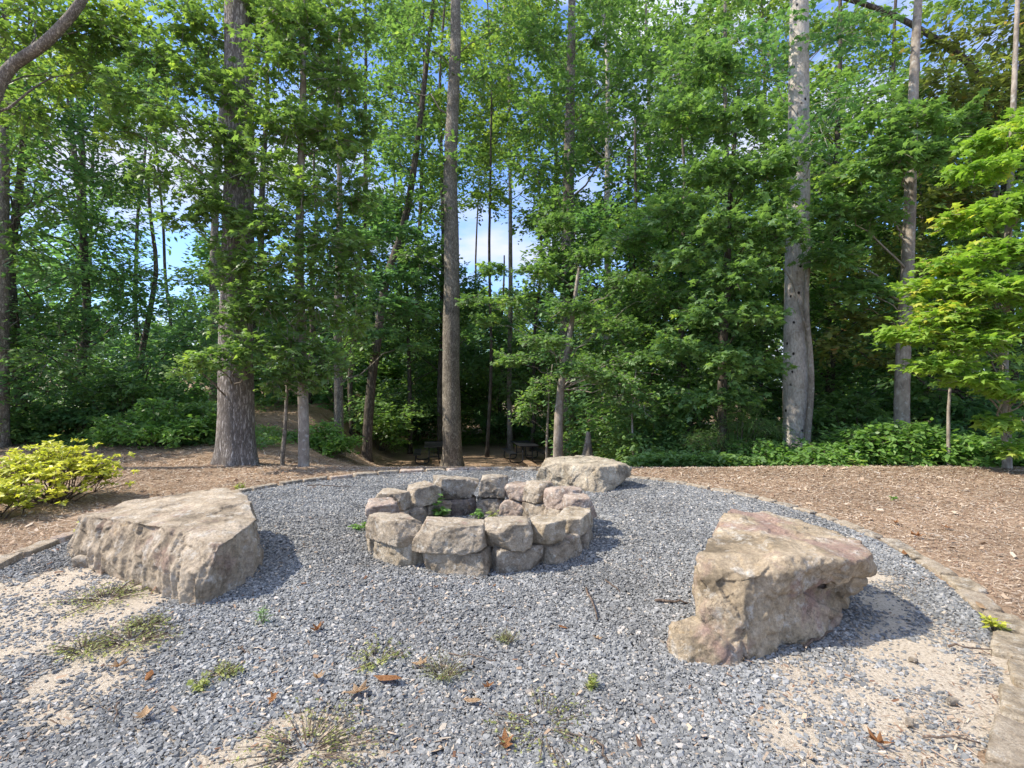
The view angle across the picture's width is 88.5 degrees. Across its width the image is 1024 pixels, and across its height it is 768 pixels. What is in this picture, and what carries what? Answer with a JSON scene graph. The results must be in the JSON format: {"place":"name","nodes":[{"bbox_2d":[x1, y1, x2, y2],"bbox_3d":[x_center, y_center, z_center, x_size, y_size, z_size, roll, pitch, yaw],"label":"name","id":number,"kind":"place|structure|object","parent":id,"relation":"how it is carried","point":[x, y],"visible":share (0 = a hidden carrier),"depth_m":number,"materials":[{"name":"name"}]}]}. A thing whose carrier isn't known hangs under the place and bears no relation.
{"place":"outdoors","nodes":[
{"label":"outdoors","id":0,"kind":"place"},
{"bbox_2d":[0,381,1023,767],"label":"ground","id":1,"kind":"structure","parent":0,"point":[474,455],"depth_m":8.19,"materials":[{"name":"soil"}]},
{"bbox_2d":[0,464,68,518],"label":"azalea","id":2,"kind":"object","parent":1,"relation":"on","point":[6,487],"visible":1,"depth_m":6.25,"materials":[{"name":"yellow plant"}]},
{"bbox_2d":[15,539,59,556],"bbox_3d":[-4.564,1.601,5.045,0.163,0.118,0.418,0,0,-10],"label":"edging stone","id":3,"kind":"object","parent":1,"relation":"on","point":[36,547],"visible":0.52,"depth_m":5.01,"materials":[{"name":"beige stone"}]},
{"bbox_2d":[0,403,75,443],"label":"bush","id":4,"kind":"object","parent":1,"relation":"on","point":[37,426],"visible":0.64,"depth_m":13.61,"materials":[{"name":"green plant"}]},
{"bbox_2d":[0,0,125,447],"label":"dark tree","id":5,"kind":"object","parent":1,"relation":"on","point":[6,237],"visible":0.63,"depth_m":12.92,"materials":[{"name":"green plant"}]},
{"bbox_2d":[11,387,121,437],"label":"bush","id":6,"kind":"object","parent":1,"relation":"on","point":[80,421],"visible":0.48,"depth_m":14.16,"materials":[{"name":"green plant"}]},
{"bbox_2d":[0,434,138,504],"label":"azalea","id":7,"kind":"object","parent":1,"relation":"on","point":[71,462],"visible":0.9,"depth_m":7.01,"materials":[{"name":"yellow plant"}]},
{"bbox_2d":[0,0,153,145],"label":"arching tree","id":8,"kind":"object","parent":1,"relation":"on","point":[48,40],"visible":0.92,"depth_m":10.28,"materials":[{"name":"green plant"}]},
{"bbox_2d":[0,5,177,436],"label":"beech tree","id":9,"kind":"object","parent":1,"relation":"on","point":[83,125],"visible":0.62,"depth_m":14.17,"materials":[{"name":"green plant"}]},
{"bbox_2d":[9,0,194,391],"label":"tall tree","id":10,"kind":"object","parent":1,"relation":"on","point":[171,149],"visible":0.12,"depth_m":23.15,"materials":[{"name":"green plant"}]},
{"bbox_2d":[0,37,219,414],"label":"beech tree","id":11,"kind":"object","parent":1,"relation":"on","point":[172,301],"visible":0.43,"depth_m":15.54,"materials":[{"name":"green plant"}]},
{"bbox_2d":[54,366,186,428],"bbox_3d":[-11.006,0.493,14.807,3.421,2.024,2.593,0,0,0],"label":"bush","id":12,"kind":"object","parent":1,"relation":"on","point":[122,390],"visible":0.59,"depth_m":14.39,"materials":[{"name":"green plant"}]},
{"bbox_2d":[52,42,211,357],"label":"tall tree","id":13,"kind":"object","parent":1,"relation":"on","point":[87,142],"visible":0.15,"depth_m":24.11,"materials":[{"name":"green plant"}]},
{"bbox_2d":[94,42,176,355],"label":"tall tree","id":14,"kind":"object","parent":1,"relation":"on","point":[161,203],"visible":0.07,"depth_m":25.70,"materials":[{"name":"green plant"}]},
{"bbox_2d":[72,396,216,448],"bbox_3d":[-8.925,0.955,13.301,3.187,1.369,2.634,0,0,25],"label":"bush","id":15,"kind":"object","parent":1,"relation":"on","point":[149,433],"visible":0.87,"depth_m":12.83,"materials":[{"name":"green plant"}]},
{"bbox_2d":[23,152,267,407],"bbox_3d":[-11.580,-3.121,17.448,6.952,9.022,6.218,0,0,21],"label":"beech tree","id":16,"kind":"object","parent":1,"relation":"on","point":[197,387],"visible":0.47,"depth_m":16.14,"materials":[{"name":"green plant"}]},
{"bbox_2d":[10,389,327,449],"bbox_3d":[-14.087,0.988,19.497,16.018,1.518,13.197,0,0,0],"label":"ground cover","id":17,"kind":"object","parent":1,"relation":"on","point":[273,437],"visible":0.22,"depth_m":13.77,"materials":[{"name":"green plant"}]},
{"bbox_2d":[42,0,297,465],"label":"oak tree","id":18,"kind":"object","parent":1,"relation":"on","point":[235,441],"visible":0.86,"depth_m":9.95,"materials":[{"name":"green plant"}]},
{"bbox_2d":[129,397,216,441],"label":"bush","id":19,"kind":"object","parent":1,"relation":"on","point":[197,410],"visible":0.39,"depth_m":13.41,"materials":[{"name":"green plant"}]},
{"bbox_2d":[158,58,267,402],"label":"hickory tree","id":20,"kind":"object","parent":1,"relation":"on","point":[210,306],"visible":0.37,"depth_m":21.69,"materials":[{"name":"green plant"}]},
{"bbox_2d":[171,0,353,397],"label":"tall tree","id":21,"kind":"object","parent":1,"relation":"on","point":[218,5],"visible":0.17,"depth_m":24.33,"materials":[{"name":"green plant"}]},
{"bbox_2d":[262,294,319,466],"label":"sapling","id":22,"kind":"object","parent":1,"relation":"on","point":[284,433],"visible":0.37,"depth_m":10.46,"materials":[{"name":"green plant"}]},
{"bbox_2d":[218,0,392,467],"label":"young oak","id":23,"kind":"object","parent":1,"relation":"on","point":[293,18],"visible":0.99,"depth_m":9.99,"materials":[{"name":"green plant"}]},
{"bbox_2d":[253,149,387,403],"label":"beech tree","id":24,"kind":"object","parent":1,"relation":"on","point":[357,378],"visible":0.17,"depth_m":22.87,"materials":[{"name":"green plant"}]},
{"bbox_2d":[289,418,367,457],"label":"bush","id":25,"kind":"object","parent":1,"relation":"on","point":[332,441],"visible":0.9,"depth_m":15.69,"materials":[{"name":"green plant"}]},
{"bbox_2d":[255,159,443,445],"bbox_3d":[-6.277,-3.586,22.326,5.970,12.173,8.101,0,0,19],"label":"beech tree","id":26,"kind":"object","parent":1,"relation":"on","point":[351,418],"visible":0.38,"depth_m":21.89,"materials":[{"name":"green plant"}]},
{"bbox_2d":[279,0,446,375],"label":"tall tree","id":27,"kind":"object","parent":1,"relation":"on","point":[375,17],"visible":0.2,"depth_m":27.28,"materials":[{"name":"green plant"}]},
{"bbox_2d":[307,32,442,455],"bbox_3d":[-4.483,-4.487,16.478,3.919,13.825,3.518,0,0,-44],"label":"young tree","id":28,"kind":"object","parent":1,"relation":"on","point":[385,232],"visible":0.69,"depth_m":16.45,"materials":[{"name":"green plant"}]},
{"bbox_2d":[356,409,415,452],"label":"bush","id":29,"kind":"object","parent":1,"relation":"on","point":[378,435],"visible":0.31,"depth_m":23.78,"materials":[{"name":"green plant"}]},
{"bbox_2d":[316,0,479,462],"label":"leaning tree","id":30,"kind":"object","parent":1,"relation":"on","point":[366,453],"visible":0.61,"depth_m":19.94,"materials":[{"name":"green plant"}]},
{"bbox_2d":[322,159,492,453],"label":"beech tree","id":31,"kind":"object","parent":1,"relation":"on","point":[418,335],"visible":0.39,"depth_m":24.57,"materials":[{"name":"green plant"}]},
{"bbox_2d":[387,389,436,443],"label":"bush","id":32,"kind":"object","parent":1,"relation":"on","point":[424,426],"visible":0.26,"depth_m":28.66,"materials":[{"name":"green plant"}]},
{"bbox_2d":[332,286,505,436],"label":"beech tree","id":33,"kind":"object","parent":1,"relation":"on","point":[380,367],"visible":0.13,"depth_m":30.74,"materials":[{"name":"green plant"}]},
{"bbox_2d":[335,0,522,439],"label":"tall tree","id":34,"kind":"object","parent":1,"relation":"on","point":[462,79],"visible":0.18,"depth_m":30.68,"materials":[{"name":"green plant"}]},
{"bbox_2d":[355,1,515,453],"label":"tall tree","id":35,"kind":"object","parent":1,"relation":"on","point":[439,308],"visible":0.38,"depth_m":24.95,"materials":[{"name":"green plant"}]},
{"bbox_2d":[349,0,546,466],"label":"poplar tree","id":36,"kind":"object","parent":1,"relation":"on","point":[452,454],"visible":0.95,"depth_m":19.25,"materials":[{"name":"green plant"}]},
{"bbox_2d":[414,0,564,456],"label":"tall tree","id":37,"kind":"object","parent":1,"relation":"on","point":[500,152],"visible":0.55,"depth_m":22.70,"materials":[{"name":"green plant"}]},
{"bbox_2d":[392,255,597,446],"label":"beech tree","id":38,"kind":"object","parent":1,"relation":"on","point":[481,400],"visible":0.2,"depth_m":29.78,"materials":[{"name":"green plant"}]},
{"bbox_2d":[429,0,578,448],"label":"tall tree","id":39,"kind":"object","parent":1,"relation":"on","point":[497,130],"visible":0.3,"depth_m":26.96,"materials":[{"name":"green plant"}]},
{"bbox_2d":[0,469,1017,767],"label":"gravel bed","id":40,"kind":"object","parent":1,"relation":"on","point":[930,654],"visible":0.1,"depth_m":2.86,"materials":[{"name":"grey gravel"}]},
{"bbox_2d":[40,629,121,662],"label":"weed","id":41,"kind":"object","parent":40,"relation":"on","point":[71,653],"visible":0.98,"depth_m":3.12,"materials":[{"name":"green plant"}]},
{"bbox_2d":[37,579,154,618],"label":"weed","id":42,"kind":"object","parent":40,"relation":"on","point":[120,592],"visible":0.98,"depth_m":3.90,"materials":[{"name":"green plant"}]},
{"bbox_2d":[78,617,182,660],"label":"weed","id":43,"kind":"object","parent":40,"relation":"on","point":[149,637],"visible":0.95,"depth_m":3.25,"materials":[{"name":"green plant"}]},
{"bbox_2d":[110,610,173,630],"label":"weed","id":44,"kind":"object","parent":40,"relation":"on","point":[143,624],"visible":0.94,"depth_m":3.46,"materials":[{"name":"green plant"}]},
{"bbox_2d":[67,488,263,605],"bbox_3d":[-2.924,1.396,4.819,2.300,0.629,1.276,0,0,29],"label":"boulder","id":45,"kind":"object","parent":40,"relation":"on","point":[200,546],"visible":0.91,"depth_m":4.29,"materials":[{"name":"stone"}]},
{"bbox_2d":[200,659,245,680],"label":"weed","id":46,"kind":"object","parent":40,"relation":"on","point":[221,671],"visible":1,"depth_m":2.85,"materials":[{"name":"green plant"}]},
{"bbox_2d":[203,689,402,767],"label":"weed","id":47,"kind":"object","parent":40,"relation":"on","point":[336,743],"visible":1,"depth_m":2.31,"materials":[{"name":"green plant"}]},
{"bbox_2d":[350,633,414,672],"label":"weed","id":48,"kind":"object","parent":40,"relation":"on","point":[372,666],"visible":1,"depth_m":3.02,"materials":[{"name":"green plant"}]},
{"bbox_2d":[412,644,472,682],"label":"weed","id":49,"kind":"object","parent":40,"relation":"on","point":[446,672],"visible":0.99,"depth_m":2.86,"materials":[{"name":"green plant"}]},
{"bbox_2d":[365,474,596,576],"bbox_3d":[-0.311,1.383,5.506,2.405,0.534,2.417,0,0,0],"label":"fire pit","id":50,"kind":"object","parent":40,"relation":"on","point":[556,528],"visible":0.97,"depth_m":4.66,"materials":[{"name":"beige stone"}]},
{"bbox_2d":[481,684,600,767],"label":"weed","id":51,"kind":"object","parent":40,"relation":"on","point":[566,731],"visible":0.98,"depth_m":2.40,"materials":[{"name":"green plant"}]},
{"bbox_2d":[536,455,631,492],"bbox_3d":[1.077,1.419,8.320,1.486,0.498,0.905,0,0,41],"label":"boulder","id":52,"kind":"object","parent":40,"relation":"on","point":[594,474],"visible":0.88,"depth_m":7.94,"materials":[{"name":"stone"}]},
{"bbox_2d":[667,509,876,666],"bbox_3d":[1.753,1.363,3.536,1.063,0.688,1.898,0,0,44],"label":"boulder","id":53,"kind":"object","parent":40,"relation":"on","point":[766,583],"visible":1,"depth_m":3.21,"materials":[{"name":"stone"}]},
{"bbox_2d":[468,398,549,444],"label":"bush","id":54,"kind":"object","parent":1,"relation":"on","point":[498,422],"visible":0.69,"depth_m":28.64,"materials":[{"name":"green plant"}]},
{"bbox_2d":[0,458,1023,767],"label":"leaf litter","id":55,"kind":"object","parent":1,"relation":"on","point":[638,740],"visible":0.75,"depth_m":2.69,"materials":[{"name":"brown plant"}]},
{"bbox_2d":[10,212,1023,438],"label":"shaded woods","id":56,"kind":"object","parent":1,"relation":"on","point":[202,255],"visible":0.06,"depth_m":24.03,"materials":[{"name":"green plant"}]},
{"bbox_2d":[26,280,1021,418],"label":"distant woods","id":57,"kind":"object","parent":1,"relation":"on","point":[521,330],"depth_m":48.13,"materials":[{"name":"green plant"}]},
{"bbox_2d":[501,440,548,462],"bbox_3d":[0.524,2.919,22.600,1.654,0.766,2.038,0,0,-12],"label":"picnic table","id":58,"kind":"object","parent":1,"relation":"on","point":[525,444],"visible":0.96,"depth_m":22.22,"materials":[{"name":"black metal"}]},
{"bbox_2d":[343,394,711,454],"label":"ferns","id":59,"kind":"object","parent":1,"relation":"on","point":[466,440],"visible":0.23,"depth_m":28.31,"materials":[{"name":"green plant"}]},
{"bbox_2d":[460,171,603,450],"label":"beech tree","id":60,"kind":"object","parent":1,"relation":"on","point":[529,294],"visible":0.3,"depth_m":25.59,"materials":[{"name":"green plant"}]},
{"bbox_2d":[508,364,557,457],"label":"sapling","id":61,"kind":"object","parent":1,"relation":"on","point":[529,395],"visible":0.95,"depth_m":15.68,"materials":[{"name":"green plant"}]},
{"bbox_2d":[458,0,646,437],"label":"tall tree","id":62,"kind":"object","parent":1,"relation":"on","point":[549,3],"visible":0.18,"depth_m":28.62,"materials":[{"name":"green plant"}]},
{"bbox_2d":[529,402,601,444],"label":"bush","id":63,"kind":"object","parent":1,"relation":"on","point":[544,428],"visible":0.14,"depth_m":25.80,"materials":[{"name":"green plant"}]},
{"bbox_2d":[454,210,714,456],"bbox_3d":[1.881,-1.169,14.008,6.980,7.474,3.631,0,0,0],"label":"tree","id":64,"kind":"object","parent":1,"relation":"on","point":[567,369],"visible":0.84,"depth_m":13.87,"materials":[{"name":"green plant"}]},
{"bbox_2d":[489,0,709,455],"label":"maple tree","id":65,"kind":"object","parent":1,"relation":"on","point":[568,190],"visible":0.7,"depth_m":19.26,"materials":[{"name":"green plant"}]},
{"bbox_2d":[504,0,717,437],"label":"tall tree","id":66,"kind":"object","parent":1,"relation":"on","point":[643,40],"visible":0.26,"depth_m":23.84,"materials":[{"name":"green plant"}]},
{"bbox_2d":[603,366,667,454],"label":"sapling","id":67,"kind":"object","parent":1,"relation":"on","point":[631,395],"visible":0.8,"depth_m":12.68,"materials":[{"name":"green plant"}]},
{"bbox_2d":[524,148,747,460],"bbox_3d":[4.628,-2.550,19.808,7.469,12.560,6.700,0,0,30],"label":"beech tree","id":68,"kind":"object","parent":1,"relation":"on","point":[646,320],"visible":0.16,"depth_m":18.85,"materials":[{"name":"green plant"}]},
{"bbox_2d":[524,117,762,460],"bbox_3d":[4.673,-2.293,18.063,8.602,13.567,8.275,0,0,-25],"label":"beech tree","id":69,"kind":"object","parent":1,"relation":"on","point":[547,354],"visible":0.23,"depth_m":17.21,"materials":[{"name":"green plant"}]},
{"bbox_2d":[556,0,730,322],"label":"tall tree","id":70,"kind":"object","parent":1,"relation":"on","point":[652,94],"visible":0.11,"depth_m":28.34,"materials":[{"name":"green plant"}]},
{"bbox_2d":[592,411,708,459],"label":"bush","id":71,"kind":"object","parent":1,"relation":"on","point":[666,439],"visible":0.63,"depth_m":13.18,"materials":[{"name":"green plant"}]},
{"bbox_2d":[559,127,811,461],"bbox_3d":[5.158,-2.469,16.155,7.682,11.891,6.909,0,0,0],"label":"beech tree","id":72,"kind":"object","parent":1,"relation":"on","point":[638,297],"visible":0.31,"depth_m":15.57,"materials":[{"name":"green plant"}]},
{"bbox_2d":[632,444,743,467],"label":"bush","id":73,"kind":"object","parent":1,"relation":"on","point":[694,452],"visible":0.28,"depth_m":11.34,"materials":[{"name":"green plant"}]},
{"bbox_2d":[630,27,823,451],"bbox_3d":[4.813,-2.942,11.938,3.037,10.274,3.685,0,0,-27],"label":"red oak","id":74,"kind":"object","parent":1,"relation":"on","point":[732,170],"visible":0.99,"depth_m":11.74,"materials":[{"name":"green plant"}]},
{"bbox_2d":[673,391,800,455],"bbox_3d":[5.286,1.069,12.551,3.163,1.885,2.523,0,0,0],"label":"bush","id":75,"kind":"object","parent":1,"relation":"on","point":[715,442],"visible":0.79,"depth_m":12.38,"materials":[{"name":"green plant"}]},
{"bbox_2d":[608,0,868,411],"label":"hickory tree","id":76,"kind":"object","parent":1,"relation":"on","point":[675,34],"visible":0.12,"depth_m":19.44,"materials":[{"name":"green plant"}]},
{"bbox_2d":[707,436,800,466],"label":"bush","id":77,"kind":"object","parent":1,"relation":"on","point":[767,451],"visible":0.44,"depth_m":11.51,"materials":[{"name":"green plant"}]},
{"bbox_2d":[671,0,874,434],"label":"tall tree","id":78,"kind":"object","parent":1,"relation":"on","point":[764,12],"visible":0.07,"depth_m":25.82,"materials":[{"name":"green plant"}]},
{"bbox_2d":[578,427,1020,467],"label":"undergrowth","id":79,"kind":"object","parent":1,"relation":"on","point":[641,459],"visible":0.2,"depth_m":11.10,"materials":[{"name":"green plant"}]},
{"bbox_2d":[703,0,911,448],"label":"poplar tree","id":80,"kind":"object","parent":1,"relation":"on","point":[795,384],"visible":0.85,"depth_m":12.72,"materials":[{"name":"green plant"}]},
{"bbox_2d":[783,253,813,443],"bbox_3d":[6.850,-0.616,12.581,0.770,5.069,0.153,0,0,0],"label":"climbing vine","id":81,"kind":"object","parent":80,"relation":"attached to","point":[810,397],"visible":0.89,"depth_m":12.53,"materials":[{"name":"brown plant"}]},
{"bbox_2d":[776,437,887,466],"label":"bush","id":82,"kind":"object","parent":1,"relation":"on","point":[821,454],"visible":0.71,"depth_m":10.84,"materials":[{"name":"green plant"}]},
{"bbox_2d":[780,390,911,449],"bbox_3d":[8.596,1.074,13.218,3.463,1.876,2.597,0,0,0],"label":"bush","id":83,"kind":"object","parent":1,"relation":"on","point":[843,414],"visible":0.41,"depth_m":13.04,"materials":[{"name":"green plant"}]},
{"bbox_2d":[691,0,1004,441],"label":"beech tree","id":84,"kind":"object","parent":1,"relation":"on","point":[871,105],"visible":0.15,"depth_m":15.79,"materials":[{"name":"green plant"}]},
{"bbox_2d":[786,0,999,429],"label":"slender tree","id":85,"kind":"object","parent":1,"relation":"on","point":[909,157],"visible":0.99,"depth_m":11.55,"materials":[{"name":"green plant"}]},
{"bbox_2d":[773,68,1023,434],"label":"beech tree","id":86,"kind":"object","parent":1,"relation":"on","point":[848,362],"visible":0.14,"depth_m":15.46,"materials":[{"name":"green plant"}]},
{"bbox_2d":[779,0,1023,350],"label":"tall tree","id":87,"kind":"object","parent":1,"relation":"on","point":[895,34],"visible":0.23,"depth_m":22.37,"materials":[{"name":"green plant"}]},
{"bbox_2d":[819,417,991,466],"bbox_3d":[8.192,1.276,11.432,3.005,1.120,2.359,0,0,0],"label":"bush","id":88,"kind":"object","parent":1,"relation":"on","point":[882,439],"visible":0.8,"depth_m":10.88,"materials":[{"name":"green plant"}]},
{"bbox_2d":[811,0,1023,414],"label":"arching tree","id":89,"kind":"object","parent":1,"relation":"on","point":[954,50],"visible":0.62,"depth_m":12.93,"materials":[{"name":"green plant"}]},
{"bbox_2d":[817,0,1023,435],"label":"beech tree","id":90,"kind":"object","parent":1,"relation":"on","point":[955,398],"visible":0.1,"depth_m":13.33,"materials":[{"name":"green plant"}]},
{"bbox_2d":[915,559,957,576],"bbox_3d":[3.645,1.612,4.519,0.157,0.120,0.364,0,0,9],"label":"edging stone","id":91,"kind":"object","parent":1,"relation":"on","point":[935,567],"visible":0.46,"depth_m":4.49,"materials":[{"name":"beige stone"}]},
{"bbox_2d":[859,0,1023,468],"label":"maple tree","id":92,"kind":"object","parent":1,"relation":"on","point":[1005,286],"visible":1,"depth_m":9.14,"materials":[{"name":"green plant"}]},
{"bbox_2d":[891,417,1019,465],"bbox_3d":[9.157,1.341,11.210,2.803,1.287,2.248,0,0,0],"label":"bush","id":93,"kind":"object","parent":1,"relation":"on","point":[954,452],"visible":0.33,"depth_m":10.77,"materials":[{"name":"green plant"}]},
{"bbox_2d":[917,311,995,464],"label":"sapling","id":94,"kind":"object","parent":1,"relation":"on","point":[948,439],"visible":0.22,"depth_m":10.57,"materials":[{"name":"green plant"}]},
{"bbox_2d":[941,574,987,593],"bbox_3d":[3.575,1.614,4.158,0.210,0.097,0.340,0,0,18],"label":"edging stone","id":95,"kind":"object","parent":1,"relation":"on","point":[957,583],"visible":0.61,"depth_m":4.13,"materials":[{"name":"stone"}]},
{"bbox_2d":[910,395,1023,439],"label":"bush","id":96,"kind":"object","parent":1,"relation":"on","point":[966,411],"visible":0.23,"depth_m":12.73,"materials":[{"name":"green plant"}]},
{"bbox_2d":[954,589,1002,612],"bbox_3d":[3.394,1.614,3.823,0.190,0.112,0.371,0,0,22],"label":"edging stone","id":97,"kind":"object","parent":1,"relation":"on","point":[971,597],"visible":0.53,"depth_m":3.80,"materials":[{"name":"beige stone"}]},
{"bbox_2d":[936,431,1023,467],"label":"bush","id":98,"kind":"object","parent":1,"relation":"on","point":[988,460],"visible":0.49,"depth_m":10.43,"materials":[{"name":"green plant"}]},
{"bbox_2d":[982,609,1023,634],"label":"edging stone","id":99,"kind":"object","parent":1,"relation":"on","point":[1016,625],"visible":0.43,"depth_m":3.46,"materials":[{"name":"stone"}]},
{"bbox_2d":[985,714,1023,767],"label":"edging stone","id":100,"kind":"object","parent":1,"relation":"on","point":[1005,747],"visible":0.92,"depth_m":2.28,"materials":[{"name":"beige stone"}]},
{"bbox_2d":[990,630,1023,660],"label":"edging stone","id":101,"kind":"object","parent":1,"relation":"on","point":[1005,645],"visible":0.78,"depth_m":3.13,"materials":[{"name":"stone"}]},
{"bbox_2d":[998,683,1023,723],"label":"edging stone","id":102,"kind":"object","parent":1,"relation":"on","point":[1011,698],"visible":0.62,"depth_m":2.59,"materials":[{"name":"stone"}]},
{"bbox_2d":[1006,659,1023,688],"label":"edging stone","id":103,"kind":"object","parent":1,"relation":"on","point":[1016,669],"visible":0.73,"depth_m":2.85,"materials":[{"name":"stone"}]},
{"bbox_2d":[0,0,1023,383],"label":"sky","id":104,"kind":"structure","parent":0,"point":[467,229],"materials":[{"name":"blue"}]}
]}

